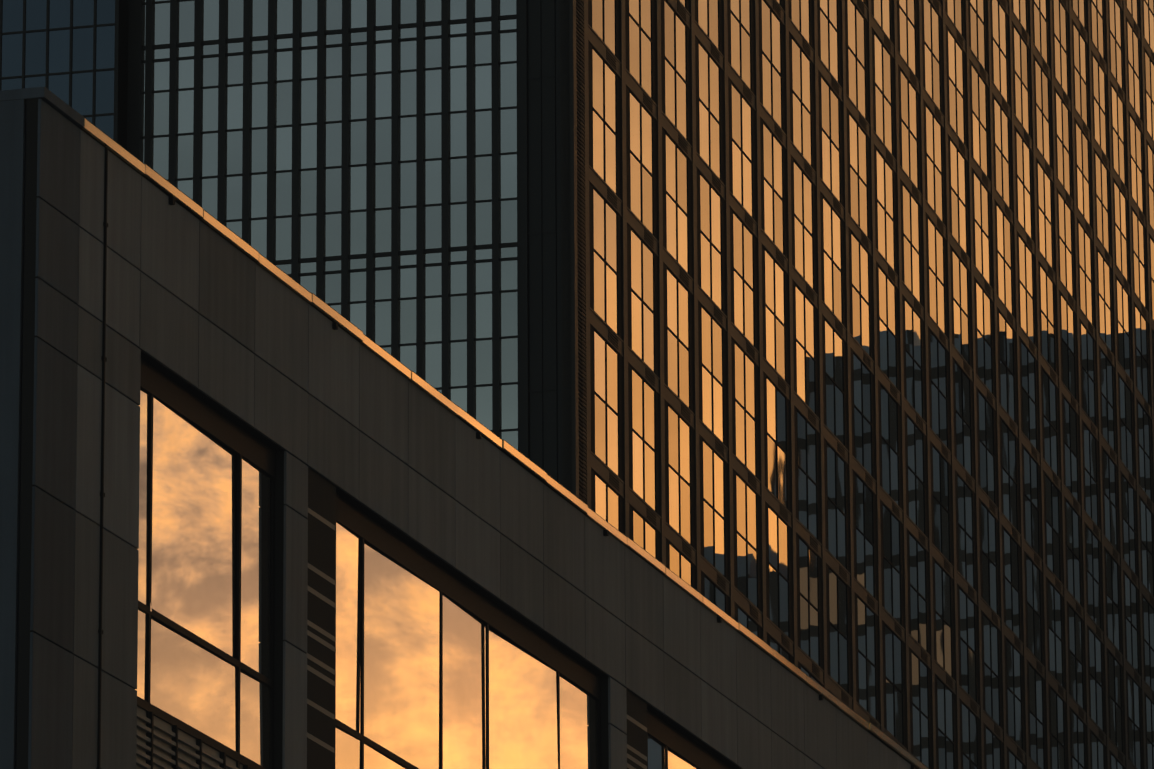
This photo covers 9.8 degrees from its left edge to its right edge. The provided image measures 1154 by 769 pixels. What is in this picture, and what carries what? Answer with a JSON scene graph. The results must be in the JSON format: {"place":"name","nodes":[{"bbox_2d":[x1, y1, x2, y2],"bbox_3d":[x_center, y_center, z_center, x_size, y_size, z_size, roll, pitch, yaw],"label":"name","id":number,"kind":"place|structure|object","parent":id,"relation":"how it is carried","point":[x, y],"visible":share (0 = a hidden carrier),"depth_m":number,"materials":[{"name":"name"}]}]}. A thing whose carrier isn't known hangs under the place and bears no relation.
{"place":"outdoors","nodes":[
{"label":"outdoors","id":0,"kind":"place"},
{"bbox_2d":[1,0,114,138],"bbox_3d":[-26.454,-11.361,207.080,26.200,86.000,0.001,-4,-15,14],"label":"window glass","id":1,"kind":"object","parent":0,"point":[59,48],"depth_m":203.83,"materials":[{"name":"blue glass"}]},
{"bbox_2d":[136,508,646,768],"bbox_3d":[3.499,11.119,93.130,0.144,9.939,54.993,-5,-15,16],"label":"louvers","id":2,"kind":"object","parent":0,"point":[164,744],"visible":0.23,"depth_m":69.83,"materials":[{"name":"black metal"}]},
{"bbox_2d":[16,98,917,768],"bbox_3d":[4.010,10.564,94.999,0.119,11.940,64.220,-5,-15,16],"label":"podium wall backing","id":3,"kind":"object","parent":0,"point":[322,492],"visible":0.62,"depth_m":73.09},
{"bbox_2d":[28,99,79,768],"bbox_3d":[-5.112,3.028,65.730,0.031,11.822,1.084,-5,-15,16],"label":"wall","id":4,"kind":"structure","parent":3,"relation":"attached to","point":[54,475],"depth_m":66.33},
{"bbox_2d":[137,358,732,768],"bbox_3d":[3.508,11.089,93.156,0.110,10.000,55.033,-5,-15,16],"label":"podium window frames","id":5,"kind":"structure","parent":3,"relation":"in","point":[185,403],"depth_m":75.21,"materials":[{"name":"black metal"}]},
{"bbox_2d":[135,388,697,768],"bbox_3d":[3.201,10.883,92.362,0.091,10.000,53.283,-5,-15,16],"label":"window glass","id":6,"kind":"object","parent":5,"relation":"in","point":[194,551],"visible":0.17,"depth_m":74.85,"materials":[{"name":"glass"}]},
{"bbox_2d":[71,129,915,768],"bbox_3d":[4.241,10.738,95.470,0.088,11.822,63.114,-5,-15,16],"label":"podium stone panels","id":7,"kind":"object","parent":3,"relation":"attached to","point":[223,323],"visible":0.98,"depth_m":74.38,"materials":[{"name":"grey stone"}]},
{"bbox_2d":[96,147,914,768],"bbox_3d":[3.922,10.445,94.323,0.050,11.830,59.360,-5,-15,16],"label":"podium cable fixings","id":8,"kind":"object","parent":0,"point":[104,361],"visible":1,"depth_m":67.63,"materials":[{"name":"black metal"}]},
{"label":"ground","id":9,"kind":"structure","parent":0,"visible":0},
{"bbox_2d":[0,0,128,149],"bbox_3d":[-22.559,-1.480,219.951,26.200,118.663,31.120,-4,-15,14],"label":"annex mullions","id":10,"kind":"object","parent":9,"relation":"on","point":[120,68],"visible":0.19,"depth_m":203.60,"materials":[{"name":"black metal"}]},
{"bbox_2d":[0,99,237,768],"bbox_3d":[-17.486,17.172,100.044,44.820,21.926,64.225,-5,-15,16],"label":"podium body","id":11,"kind":"object","parent":9,"relation":"on","point":[13,114],"visible":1,"depth_m":66.04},
{"bbox_2d":[0,86,83,127],"bbox_3d":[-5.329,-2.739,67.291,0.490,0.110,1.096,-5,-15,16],"label":"roof coping","id":12,"kind":"object","parent":11,"relation":"on","point":[59,105],"visible":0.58,"depth_m":66.84,"materials":[{"name":"metal"}]},
{"bbox_2d":[82,118,928,768],"bbox_3d":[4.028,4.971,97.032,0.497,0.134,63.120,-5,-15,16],"label":"roof coping","id":13,"kind":"object","parent":11,"relation":"on","point":[182,198],"visible":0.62,"depth_m":79.18,"materials":[{"name":"metal"}]},
{"bbox_3d":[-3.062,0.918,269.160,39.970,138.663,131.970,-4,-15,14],"label":"tower body","id":14,"kind":"object","parent":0,"visible":0},
{"bbox_2d":[127,0,571,492],"bbox_3d":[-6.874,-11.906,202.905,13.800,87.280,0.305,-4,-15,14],"label":"window mullions","id":15,"kind":"object","parent":14,"relation":"attached to","point":[538,243],"visible":0.52,"depth_m":200.82,"materials":[{"name":"grey"}]},
{"bbox_2d":[141,0,517,449],"bbox_3d":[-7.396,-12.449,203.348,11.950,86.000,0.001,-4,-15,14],"label":"window glass","id":16,"kind":"object","parent":15,"relation":"attached to","point":[382,189],"depth_m":201.58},
{"bbox_2d":[588,0,1153,768],"bbox_3d":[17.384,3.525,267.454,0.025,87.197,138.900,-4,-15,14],"label":"window frames","id":17,"kind":"structure","parent":14,"relation":"attached to","point":[700,306],"depth_m":245.71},
{"bbox_2d":[560,0,1153,768],"bbox_3d":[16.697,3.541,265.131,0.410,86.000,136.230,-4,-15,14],"label":"facade mullions","id":18,"kind":"object","parent":17,"relation":"attached to","point":[626,492],"visible":0.75,"depth_m":242.25,"materials":[{"name":"brown metal"}]},
{"bbox_2d":[576,0,1153,762],"bbox_3d":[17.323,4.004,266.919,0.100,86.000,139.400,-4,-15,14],"label":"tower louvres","id":19,"kind":"object","parent":17,"relation":"attached to","point":[612,198],"visible":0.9,"depth_m":226.86,"materials":[{"name":"brown metal"}]},
{"bbox_2d":[592,0,1153,768],"bbox_3d":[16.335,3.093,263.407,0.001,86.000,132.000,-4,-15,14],"label":"window glass","id":20,"kind":"object","parent":17,"relation":"in","point":[604,280],"depth_m":245.51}
]}

